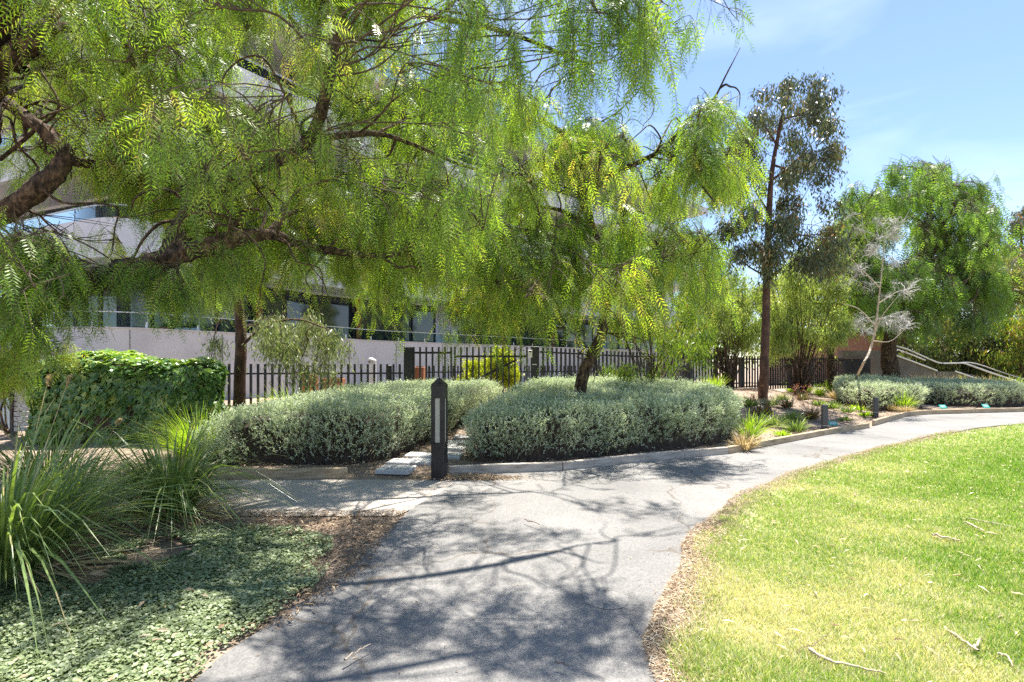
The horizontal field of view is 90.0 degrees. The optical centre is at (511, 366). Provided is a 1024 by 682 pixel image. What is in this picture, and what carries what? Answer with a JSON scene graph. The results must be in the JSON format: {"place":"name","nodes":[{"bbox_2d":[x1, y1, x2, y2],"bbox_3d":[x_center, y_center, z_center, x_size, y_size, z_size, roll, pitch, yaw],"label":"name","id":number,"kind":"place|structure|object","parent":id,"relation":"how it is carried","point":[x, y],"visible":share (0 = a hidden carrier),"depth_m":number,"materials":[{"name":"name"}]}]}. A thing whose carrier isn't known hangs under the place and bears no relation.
{"place":"outdoors","nodes":[
{"label":"outdoors","id":0,"kind":"place"},
{"bbox_2d":[0,411,158,490],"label":"strappy grass","id":1,"kind":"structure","parent":0,"point":[9,467],"depth_m":5.13,"materials":[{"name":"green plant"}]},
{"bbox_2d":[0,480,454,515],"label":"side path","id":2,"kind":"structure","parent":0,"point":[351,495],"depth_m":4.96,"materials":[{"name":"grey concrete"}]},
{"bbox_2d":[246,380,310,401],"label":"fine grass","id":3,"kind":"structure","parent":0,"point":[275,393],"depth_m":10.49,"materials":[{"name":"green plant"}]},
{"bbox_2d":[0,368,1023,681],"bbox_3d":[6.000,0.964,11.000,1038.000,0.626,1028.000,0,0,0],"label":"ground","id":4,"kind":"structure","parent":0,"point":[358,472],"depth_m":4.23,"materials":[{"name":"brown soil"}]},
{"bbox_2d":[0,396,26,429],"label":"garden bin","id":5,"kind":"object","parent":4,"relation":"on","point":[8,418],"depth_m":9.29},
{"bbox_2d":[10,386,31,436],"bbox_3d":[-8.113,0.700,8.620,0.622,1.100,0.070,0,0,0],"label":"slatted screen","id":6,"kind":"object","parent":4,"relation":"on","point":[13,428],"visible":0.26,"depth_m":8.59,"materials":[{"name":"grey wood"}]},
{"bbox_2d":[0,347,50,434],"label":"leafy shrub","id":7,"kind":"object","parent":4,"relation":"on","point":[6,429],"visible":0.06,"depth_m":8.69,"materials":[{"name":"green plant"}]},
{"bbox_2d":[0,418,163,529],"bbox_3d":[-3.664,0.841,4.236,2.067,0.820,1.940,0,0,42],"label":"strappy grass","id":8,"kind":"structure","parent":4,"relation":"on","point":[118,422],"depth_m":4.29,"materials":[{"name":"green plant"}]},
{"bbox_2d":[19,348,229,445],"bbox_3d":[-6.200,0.471,8.797,3.600,1.609,2.006,0,0,0],"label":"ivy hedge","id":9,"kind":"object","parent":4,"relation":"on","point":[136,378],"visible":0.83,"depth_m":7.98,"materials":[{"name":"green plant"}]},
{"bbox_2d":[0,374,258,658],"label":"strappy grass","id":10,"kind":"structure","parent":4,"relation":"on","point":[25,548],"depth_m":3.05,"materials":[{"name":"green plant"}]},
{"bbox_2d":[0,520,333,681],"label":"ground cover","id":11,"kind":"object","parent":4,"relation":"on","point":[179,617],"visible":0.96,"depth_m":2.60,"materials":[{"name":"green plant"}]},
{"bbox_2d":[22,395,311,564],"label":"strappy grass","id":12,"kind":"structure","parent":4,"relation":"on","point":[186,466],"depth_m":4.10,"materials":[{"name":"green plant"}]},
{"bbox_2d":[102,396,247,464],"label":"fine grass","id":13,"kind":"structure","parent":4,"relation":"on","point":[178,437],"depth_m":6.67,"materials":[{"name":"green plant"}]},
{"bbox_2d":[182,245,361,410],"bbox_3d":[-4.713,-0.954,9.307,4.158,4.171,2.169,0,0,21],"label":"grey leaved tree","id":14,"kind":"object","parent":4,"relation":"on","point":[283,342],"visible":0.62,"depth_m":9.01,"materials":[{"name":"green plant"}]},
{"bbox_2d":[213,467,346,478],"bbox_3d":[-2.605,1.200,5.760,1.490,0.127,0.055,0,0,0],"label":"garden edging","id":15,"kind":"object","parent":4,"relation":"on","point":[317,473],"visible":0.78,"depth_m":5.73,"materials":[{"name":"grey concrete"}]},
{"bbox_2d":[226,364,402,411],"bbox_3d":[-4.682,0.584,11.945,4.196,1.288,0.290,0,0,-15],"label":"bar fence","id":16,"kind":"object","parent":4,"relation":"on","point":[390,372],"visible":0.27,"depth_m":11.73,"materials":[{"name":"metal"}]},
{"bbox_2d":[188,375,502,466],"bbox_3d":[-2.396,0.737,9.239,4.620,1.136,6.412,0,0,0],"label":"clipped hedge","id":17,"kind":"object","parent":4,"relation":"on","point":[367,423],"visible":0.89,"depth_m":6.56,"materials":[{"name":"green plant"}]},
{"bbox_2d":[0,0,712,398],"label":"apartment building","id":18,"kind":"structure","parent":4,"relation":"on","point":[378,346],"depth_m":21.88,"materials":[{"name":"paint"}]},
{"bbox_2d":[75,294,99,326],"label":"window","id":19,"kind":"structure","parent":18,"relation":"in","point":[94,294],"depth_m":20.64,"materials":[{"name":"glass"}]},
{"bbox_2d":[75,202,99,219],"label":"window","id":20,"kind":"structure","parent":18,"relation":"in","point":[86,213],"depth_m":20.71,"materials":[{"name":"glass"}]},
{"bbox_2d":[100,290,115,326],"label":"window","id":21,"kind":"structure","parent":18,"relation":"in","point":[112,320],"depth_m":20.24,"materials":[{"name":"glass"}]},
{"bbox_2d":[100,199,115,216],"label":"window","id":22,"kind":"structure","parent":18,"relation":"in","point":[102,210],"depth_m":20.29,"materials":[{"name":"glass"}]},
{"bbox_2d":[129,281,150,327],"bbox_3d":[-13.377,-2.200,18.419,0.648,2.500,0.100,0,0,-31],"label":"window","id":23,"kind":"structure","parent":18,"relation":"in","point":[135,323],"depth_m":18.40,"materials":[{"name":"glass"}]},
{"bbox_2d":[152,274,171,327],"bbox_3d":[-12.732,-2.200,18.647,0.631,2.500,0.100,0,0,-8],"label":"window","id":24,"kind":"structure","parent":18,"relation":"in","point":[157,317],"depth_m":18.62,"materials":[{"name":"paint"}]},
{"bbox_2d":[181,278,216,330],"bbox_3d":[-12.347,-2.200,20.047,0.100,2.500,1.470,0,0,36],"label":"window","id":25,"kind":"structure","parent":18,"relation":"in","point":[213,324],"depth_m":20.33,"materials":[{"name":"glass"}]},
{"bbox_2d":[217,288,254,332],"bbox_3d":[-11.455,-2.200,21.285,0.100,2.500,1.482,0,0,36],"label":"window","id":26,"kind":"structure","parent":18,"relation":"in","point":[220,328],"depth_m":21.18,"materials":[{"name":"glass"}]},
{"bbox_2d":[222,50,254,73],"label":"window","id":27,"kind":"structure","parent":18,"relation":"in","point":[246,63],"depth_m":21.58,"materials":[{"name":"paint"}]},
{"bbox_2d":[255,287,284,322],"bbox_3d":[-10.612,-2.200,22.472,0.100,2.500,1.333,0,0,35],"label":"window","id":28,"kind":"structure","parent":18,"relation":"in","point":[278,305],"depth_m":22.59,"materials":[{"name":"glass"}]},
{"bbox_2d":[255,66,284,86],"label":"window","id":29,"kind":"structure","parent":18,"relation":"in","point":[256,69],"depth_m":22.28,"materials":[{"name":"paint"}]},
{"bbox_2d":[285,290,312,335],"bbox_3d":[-9.872,-2.200,23.706,0.100,2.500,1.500,0,0,27],"label":"window","id":30,"kind":"structure","parent":18,"relation":"in","point":[297,309],"depth_m":23.58,"materials":[{"name":"glass"}]},
{"bbox_2d":[313,295,354,338],"bbox_3d":[-8.759,-2.200,25.309,0.100,2.500,2.218,0,0,40],"label":"window","id":31,"kind":"structure","parent":18,"relation":"in","point":[344,314],"depth_m":25.41,"materials":[{"name":"glass"}]},
{"bbox_2d":[355,300,384,340],"bbox_3d":[-7.412,-2.200,26.765,1.640,2.500,0.100,0,0,-44],"label":"window","id":32,"kind":"structure","parent":18,"relation":"in","point":[378,335],"depth_m":26.76,"materials":[{"name":"glass"}]},
{"bbox_2d":[385,303,410,341],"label":"window","id":33,"kind":"structure","parent":18,"relation":"in","point":[407,338],"depth_m":27.90,"materials":[{"name":"glass"}]},
{"bbox_2d":[411,304,434,342],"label":"window","id":34,"kind":"structure","parent":18,"relation":"in","point":[424,326],"depth_m":28.91,"materials":[{"name":"glass"}]},
{"bbox_2d":[458,310,477,343],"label":"window","id":35,"kind":"structure","parent":18,"relation":"in","point":[459,336],"depth_m":30.94,"materials":[{"name":"glass"}]},
{"bbox_2d":[478,314,497,344],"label":"window","id":36,"kind":"structure","parent":18,"relation":"in","point":[490,338],"depth_m":32.00,"materials":[{"name":"glass"}]},
{"bbox_2d":[498,322,515,345],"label":"window","id":37,"kind":"structure","parent":18,"relation":"in","point":[513,339],"depth_m":33.29,"materials":[{"name":"glass"}]},
{"bbox_2d":[516,315,532,345],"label":"window","id":38,"kind":"structure","parent":18,"relation":"in","point":[526,341],"depth_m":34.14,"materials":[{"name":"glass"}]},
{"bbox_2d":[533,318,549,346],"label":"window","id":39,"kind":"structure","parent":18,"relation":"in","point":[537,344],"depth_m":35.11,"materials":[{"name":"glass"}]},
{"bbox_2d":[550,319,564,346],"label":"window","id":40,"kind":"structure","parent":18,"relation":"in","point":[560,332],"depth_m":36.34,"materials":[{"name":"glass"}]},
{"bbox_2d":[565,320,578,347],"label":"window","id":41,"kind":"structure","parent":18,"relation":"in","point":[571,345],"depth_m":37.10,"materials":[{"name":"glass"}]},
{"bbox_2d":[579,320,592,347],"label":"window","id":42,"kind":"structure","parent":18,"relation":"in","point":[585,324],"depth_m":38.10,"materials":[{"name":"glass"}]},
{"bbox_2d":[368,357,375,384],"bbox_3d":[-3.710,0.452,13.579,0.214,1.396,0.255,0,0,0],"label":"vent pipe","id":43,"kind":"object","parent":4,"relation":"on","point":[371,361],"visible":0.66,"depth_m":13.50,"materials":[{"name":"white plastic"}]},
{"bbox_2d":[0,0,755,422],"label":"pepper tree","id":44,"kind":"object","parent":4,"relation":"on","point":[220,226],"visible":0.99,"depth_m":4.45,"materials":[{"name":"green plant"}]},
{"bbox_2d":[375,464,416,474],"bbox_3d":[-1.359,1.207,6.014,0.400,0.050,0.320,0,0,7],"label":"stepping stone","id":45,"kind":"object","parent":4,"relation":"on","point":[397,469],"visible":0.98,"depth_m":5.88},
{"bbox_2d":[385,458,413,464],"bbox_3d":[-1.391,1.202,6.420,0.300,0.050,0.300,0,0,7],"label":"stepping stone","id":46,"kind":"object","parent":4,"relation":"on","point":[399,461],"visible":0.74,"depth_m":6.35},
{"bbox_2d":[404,452,430,458],"bbox_3d":[-1.189,1.181,6.796,0.420,0.050,0.300,0,0,7],"label":"stepping stone","id":47,"kind":"object","parent":4,"relation":"on","point":[410,455],"visible":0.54,"depth_m":6.67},
{"bbox_2d":[415,366,424,382],"bbox_3d":[-2.437,0.569,13.600,0.240,1.162,0.400,0,0,0],"label":"rust planter","id":48,"kind":"object","parent":4,"relation":"on","point":[422,372],"visible":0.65,"depth_m":13.40,"materials":[{"name":"paint"}]},
{"bbox_2d":[410,458,430,465],"bbox_3d":[-1.150,1.203,6.457,0.300,0.050,0.300,0,0,7],"label":"stepping stone","id":49,"kind":"object","parent":4,"relation":"on","point":[421,461],"visible":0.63,"depth_m":6.35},
{"bbox_2d":[430,376,447,480],"bbox_3d":[-0.810,0.680,5.714,0.178,1.140,0.178,0,0,10],"label":"light bollard","id":50,"kind":"object","parent":4,"relation":"on","point":[439,427],"visible":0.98,"depth_m":5.65,"materials":[{"name":"metal"}]},
{"bbox_2d":[448,452,463,459],"bbox_3d":[-0.811,1.188,6.833,0.300,0.050,0.300,0,0,7],"label":"stepping stone","id":51,"kind":"object","parent":4,"relation":"on","point":[457,455],"visible":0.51,"depth_m":6.71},
{"bbox_2d":[448,445,466,451],"bbox_3d":[-0.832,1.165,7.263,0.340,0.050,0.300,0,0,7],"label":"stepping stone","id":52,"kind":"object","parent":4,"relation":"on","point":[457,448],"visible":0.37,"depth_m":7.12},
{"bbox_2d":[404,346,538,392],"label":"garden gate","id":53,"kind":"structure","parent":4,"relation":"on","point":[409,362],"depth_m":12.48,"materials":[{"name":"metal"}]},
{"bbox_2d":[453,344,524,389],"bbox_3d":[-0.632,0.250,14.225,1.972,1.827,1.017,0,0,0],"label":"succulent shrub","id":54,"kind":"object","parent":4,"relation":"on","point":[493,368],"visible":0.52,"depth_m":14.06,"materials":[{"name":"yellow plant"}]},
{"bbox_2d":[449,462,561,475],"bbox_3d":[-0.065,1.202,6.030,1.345,0.119,0.055,0,0,-11],"label":"garden edging","id":55,"kind":"object","parent":4,"relation":"on","point":[513,467],"visible":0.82,"depth_m":6.00,"materials":[{"name":"grey concrete"}]},
{"bbox_2d":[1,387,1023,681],"bbox_3d":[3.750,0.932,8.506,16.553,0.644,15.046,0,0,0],"label":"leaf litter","id":56,"kind":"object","parent":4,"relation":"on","point":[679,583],"visible":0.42,"depth_m":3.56,"materials":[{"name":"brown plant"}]},
{"bbox_2d":[336,48,770,398],"bbox_3d":[0.676,-2.065,8.960,8.444,6.239,6.085,0,0,0],"label":"pepper tree","id":57,"kind":"object","parent":4,"relation":"on","point":[564,270],"visible":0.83,"depth_m":7.68,"materials":[{"name":"green plant"}]},
{"bbox_2d":[427,366,691,384],"bbox_3d":[2.280,0.575,17.685,10.660,1.210,0.338,0,0,-24],"label":"bar fence","id":58,"kind":"object","parent":4,"relation":"on","point":[458,371],"visible":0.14,"depth_m":16.92,"materials":[{"name":"metal"}]},
{"bbox_2d":[562,454,640,470],"bbox_3d":[1.135,1.202,6.435,1.200,0.118,0.055,0,0,-28],"label":"garden edging","id":59,"kind":"object","parent":4,"relation":"on","point":[599,462],"visible":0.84,"depth_m":6.39,"materials":[{"name":"grey concrete"}]},
{"bbox_2d":[459,372,745,462],"bbox_3d":[1.655,0.696,9.179,4.950,1.210,5.830,0,0,0],"label":"clipped hedge","id":60,"kind":"object","parent":4,"relation":"on","point":[536,420],"visible":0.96,"depth_m":7.26,"materials":[{"name":"green plant"}]},
{"bbox_2d":[540,347,737,387],"bbox_3d":[3.958,0.333,14.517,7.602,1.623,0.172,0,0,-31],"label":"bar fence","id":61,"kind":"object","parent":4,"relation":"on","point":[618,356],"visible":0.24,"depth_m":13.80,"materials":[{"name":"metal"}]},
{"bbox_2d":[598,298,723,385],"bbox_3d":[3.292,-0.336,10.956,3.137,2.358,2.759,0,0,0],"label":"wattle shrub","id":62,"kind":"object","parent":4,"relation":"on","point":[700,338],"visible":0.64,"depth_m":10.50,"materials":[{"name":"green plant"}]},
{"bbox_2d":[640,450,684,461],"bbox_3d":[2.010,1.202,6.865,0.739,0.122,0.055,0,0,-24],"label":"garden edging","id":63,"kind":"object","parent":4,"relation":"on","point":[662,455],"visible":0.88,"depth_m":6.84,"materials":[{"name":"concrete"}]},
{"bbox_2d":[685,447,728,457],"bbox_3d":[2.715,1.202,7.170,0.788,0.122,0.055,0,0,-23],"label":"garden edging","id":64,"kind":"object","parent":4,"relation":"on","point":[702,452],"visible":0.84,"depth_m":7.15,"materials":[{"name":"concrete"}]},
{"bbox_2d":[654,292,761,380],"bbox_3d":[12.666,-1.905,32.944,7.822,6.327,5.282,0,0,0],"label":"background tree","id":65,"kind":"object","parent":4,"relation":"on","point":[715,350],"visible":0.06,"depth_m":32.48,"materials":[{"name":"green plant"}]},
{"bbox_2d":[671,264,772,388],"bbox_3d":[6.392,-1.364,15.542,3.521,4.117,2.552,0,0,0],"label":"leafy shrub","id":66,"kind":"object","parent":4,"relation":"on","point":[743,342],"visible":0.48,"depth_m":15.40,"materials":[{"name":"green plant"}]},
{"bbox_2d":[723,429,766,450],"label":"garden tuft","id":67,"kind":"object","parent":4,"relation":"on","point":[750,444],"visible":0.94,"depth_m":7.52,"materials":[{"name":"plant"}]},
{"bbox_2d":[742,394,762,406],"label":"bed plant","id":68,"kind":"object","parent":4,"relation":"on","point":[749,403],"visible":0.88,"depth_m":11.40,"materials":[{"name":"green plant"}]},
{"bbox_2d":[729,408,778,440],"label":"garden tuft","id":69,"kind":"object","parent":4,"relation":"on","point":[749,426],"visible":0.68,"depth_m":8.29,"materials":[{"name":"green plant"}]},
{"bbox_2d":[741,410,772,425],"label":"bed plant","id":70,"kind":"object","parent":4,"relation":"on","point":[757,419],"visible":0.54,"depth_m":9.68,"materials":[{"name":"green plant"}]},
{"bbox_2d":[744,390,780,415],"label":"bed plant","id":71,"kind":"object","parent":4,"relation":"on","point":[759,410],"visible":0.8,"depth_m":10.75,"materials":[{"name":"green plant"}]},
{"bbox_2d":[726,430,822,453],"bbox_3d":[4.340,1.204,8.297,3.164,0.118,0.055,0,0,-38],"label":"garden edging","id":72,"kind":"object","parent":4,"relation":"on","point":[733,449],"visible":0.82,"depth_m":8.25,"materials":[{"name":"beige concrete"}]},
{"bbox_2d":[757,409,791,425],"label":"bed plant","id":73,"kind":"object","parent":4,"relation":"on","point":[775,421],"visible":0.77,"depth_m":9.79,"materials":[{"name":"green plant"}]},
{"bbox_2d":[700,67,856,398],"bbox_3d":[6.680,-3.316,12.697,4.548,8.314,2.933,0,0,0],"label":"gum tree","id":74,"kind":"object","parent":4,"relation":"on","point":[769,253],"visible":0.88,"depth_m":12.25,"materials":[{"name":"green plant"}]},
{"bbox_2d":[734,278,833,374],"bbox_3d":[17.900,-2.484,33.977,7.004,7.483,6.654,0,0,0],"label":"background tree","id":75,"kind":"object","parent":4,"relation":"on","point":[756,353],"visible":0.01,"depth_m":33.76,"materials":[{"name":"green plant"}]},
{"bbox_2d":[776,390,798,407],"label":"bed plant","id":76,"kind":"object","parent":4,"relation":"on","point":[788,404],"visible":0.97,"depth_m":11.91,"materials":[{"name":"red plant"}]},
{"bbox_2d":[772,406,808,421],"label":"bed plant","id":77,"kind":"object","parent":4,"relation":"on","point":[794,415],"visible":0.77,"depth_m":10.51,"materials":[{"name":"green plant"}]},
{"bbox_2d":[738,356,844,388],"bbox_3d":[10.815,0.230,19.324,8.824,1.200,0.228,0,0,-39],"label":"bar fence","id":78,"kind":"object","parent":4,"relation":"on","point":[741,377],"visible":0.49,"depth_m":18.11,"materials":[{"name":"metal"}]},
{"bbox_2d":[777,416,810,431],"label":"bed plant","id":79,"kind":"object","parent":4,"relation":"on","point":[798,427],"visible":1,"depth_m":9.38,"materials":[{"name":"green plant"}]},
{"bbox_2d":[793,385,812,400],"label":"bed plant","id":80,"kind":"object","parent":4,"relation":"on","point":[802,395],"visible":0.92,"depth_m":13.44,"materials":[{"name":"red plant"}]},
{"bbox_2d":[798,396,822,419],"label":"bed plant","id":81,"kind":"object","parent":4,"relation":"on","point":[812,415],"visible":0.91,"depth_m":10.85,"materials":[{"name":"red plant"}]},
{"bbox_2d":[756,249,865,395],"bbox_3d":[9.997,-1.496,17.182,3.148,5.109,5.523,0,0,35],"label":"leafy shrub","id":82,"kind":"object","parent":4,"relation":"on","point":[785,329],"visible":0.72,"depth_m":16.43,"materials":[{"name":"green plant"}]},
{"bbox_2d":[809,381,831,396],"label":"garden tuft","id":83,"kind":"object","parent":4,"relation":"on","point":[822,391],"visible":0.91,"depth_m":17.80,"materials":[{"name":"green plant"}]},
{"bbox_2d":[821,405,827,429],"bbox_3d":[5.862,0.973,9.598,0.106,0.518,0.106,0,0,17],"label":"marker post","id":84,"kind":"object","parent":4,"relation":"on","point":[824,416],"visible":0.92,"depth_m":9.55,"materials":[{"name":"metal"}]},
{"bbox_2d":[770,208,887,392],"bbox_3d":[12.571,-2.843,19.801,4.685,7.784,5.874,0,0,30],"label":"feathery tree","id":85,"kind":"object","parent":4,"relation":"on","point":[831,366],"visible":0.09,"depth_m":19.44,"materials":[{"name":"green plant"}]},
{"bbox_2d":[824,400,848,408],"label":"bed plant","id":86,"kind":"object","parent":4,"relation":"on","point":[832,405],"visible":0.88,"depth_m":13.10,"materials":[{"name":"green plant"}]},
{"bbox_2d":[769,330,906,386],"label":"brick building","id":87,"kind":"structure","parent":4,"relation":"on","point":[861,344],"depth_m":27.00,"materials":[{"name":"brown brick"}]},
{"bbox_2d":[822,423,869,435],"bbox_3d":[6.435,1.203,9.860,2.033,0.121,0.055,0,0,-35],"label":"garden edging","id":88,"kind":"object","parent":4,"relation":"on","point":[840,429],"visible":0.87,"depth_m":9.78,"materials":[{"name":"concrete"}]},
{"bbox_2d":[838,351,880,376],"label":"slab wall","id":89,"kind":"structure","parent":4,"relation":"on","point":[854,365],"depth_m":22.65,"materials":[{"name":"paint"}]},
{"bbox_2d":[872,397,878,417],"bbox_3d":[8.671,0.971,12.213,0.106,0.488,0.106,0,0,17],"label":"marker post","id":90,"kind":"object","parent":4,"relation":"on","point":[875,406],"visible":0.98,"depth_m":12.17,"materials":[{"name":"metal"}]},
{"bbox_2d":[830,372,931,411],"bbox_3d":[10.967,0.721,15.820,3.410,1.117,4.840,0,0,0],"label":"clipped hedge","id":91,"kind":"object","parent":4,"relation":"on","point":[862,390],"visible":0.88,"depth_m":14.41,"materials":[{"name":"green plant"}]},
{"bbox_2d":[837,211,927,377],"bbox_3d":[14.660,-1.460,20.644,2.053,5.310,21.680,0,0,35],"label":"silver shrub","id":92,"kind":"object","parent":4,"relation":"on","point":[872,251],"visible":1,"depth_m":13.19,"materials":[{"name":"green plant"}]},
{"bbox_2d":[872,412,906,425],"bbox_3d":[8.730,1.195,11.800,2.970,0.135,0.055,0,0,-42],"label":"garden edging","id":93,"kind":"object","parent":4,"relation":"on","point":[878,421],"visible":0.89,"depth_m":11.58,"materials":[{"name":"concrete"}]},
{"bbox_2d":[887,391,923,410],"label":"garden tuft","id":94,"kind":"object","parent":4,"relation":"on","point":[905,402],"visible":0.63,"depth_m":13.89,"materials":[{"name":"green plant"}]},
{"bbox_2d":[907,410,927,416],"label":"garden edging","id":95,"kind":"object","parent":4,"relation":"on","point":[917,413],"visible":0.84,"depth_m":13.04,"materials":[{"name":"concrete"}]},
{"bbox_2d":[827,154,1023,377],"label":"pepper tree","id":96,"kind":"object","parent":4,"relation":"on","point":[963,274],"visible":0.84,"depth_m":17.45,"materials":[{"name":"green plant"}]},
{"bbox_2d":[870,346,1023,383],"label":"access ramp","id":97,"kind":"structure","parent":4,"relation":"on","point":[909,368],"depth_m":21.50,"materials":[{"name":"concrete"}]},
{"bbox_2d":[928,409,974,414],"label":"garden edging","id":98,"kind":"object","parent":4,"relation":"on","point":[954,411],"visible":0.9,"depth_m":13.51,"materials":[{"name":"concrete"}]},
{"bbox_2d":[896,307,1014,378],"bbox_3d":[22.026,-1.132,26.516,9.246,5.669,4.992,0,0,-21],"label":"background tree","id":99,"kind":"object","parent":4,"relation":"on","point":[949,354],"visible":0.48,"depth_m":25.16,"materials":[{"name":"green plant"}]},
{"bbox_2d":[892,376,1023,407],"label":"clipped hedge","id":100,"kind":"object","parent":4,"relation":"on","point":[973,392],"visible":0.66,"depth_m":15.44,"materials":[{"name":"green plant"}]},
{"bbox_2d":[970,301,1023,382],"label":"background tree","id":101,"kind":"object","parent":4,"relation":"on","point":[1015,328],"visible":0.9,"depth_m":23.36,"materials":[{"name":"green plant"}]},
{"bbox_2d":[970,248,1023,379],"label":"background tree","id":102,"kind":"object","parent":4,"relation":"on","point":[1017,287],"visible":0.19,"depth_m":25.89,"materials":[{"name":"green plant"}]},
{"bbox_2d":[975,408,1023,412],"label":"garden edging","id":103,"kind":"object","parent":4,"relation":"on","point":[989,410],"visible":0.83,"depth_m":13.89,"materials":[{"name":"concrete"}]},
{"bbox_2d":[997,206,1023,307],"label":"background tree","id":104,"kind":"object","parent":4,"relation":"on","point":[1020,217],"visible":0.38,"depth_m":37.74,"materials":[{"name":"green plant"}]},
{"bbox_2d":[1,0,1023,367],"label":"sky","id":105,"kind":"structure","parent":0,"point":[923,79],"materials":[{"name":"blue"}]},
{"bbox_2d":[194,412,1023,681],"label":"asphalt path","id":106,"kind":"structure","parent":0,"point":[452,572],"depth_m":3.02,"materials":[{"name":"grey asphalt"}]},
{"bbox_2d":[583,590,628,609],"bbox_3d":[0.503,1.244,2.738,0.242,0.001,0.237,0,0,0],"label":"path patch","id":107,"kind":"object","parent":106,"relation":"on","point":[606,599],"visible":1,"depth_m":2.73,"materials":[{"name":"grey asphalt"}]},
{"bbox_2d":[700,371,727,386],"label":"fine grass","id":108,"kind":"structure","parent":0,"point":[715,383],"depth_m":12.95,"materials":[{"name":"green plant"}]},
{"bbox_2d":[658,423,1023,681],"bbox_3d":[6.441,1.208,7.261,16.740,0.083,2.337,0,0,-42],"label":"lawn grass","id":109,"kind":"structure","parent":0,"point":[928,603],"depth_m":3.00,"materials":[{"name":"green plant"}]},
{"bbox_2d":[808,647,885,673],"bbox_3d":[1.356,1.207,2.087,0.268,0.021,0.049,0,0,40],"label":"fallen stick","id":110,"kind":"object","parent":109,"relation":"on","point":[810,649],"visible":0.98,"depth_m":2.09,"materials":[{"name":"wood"}]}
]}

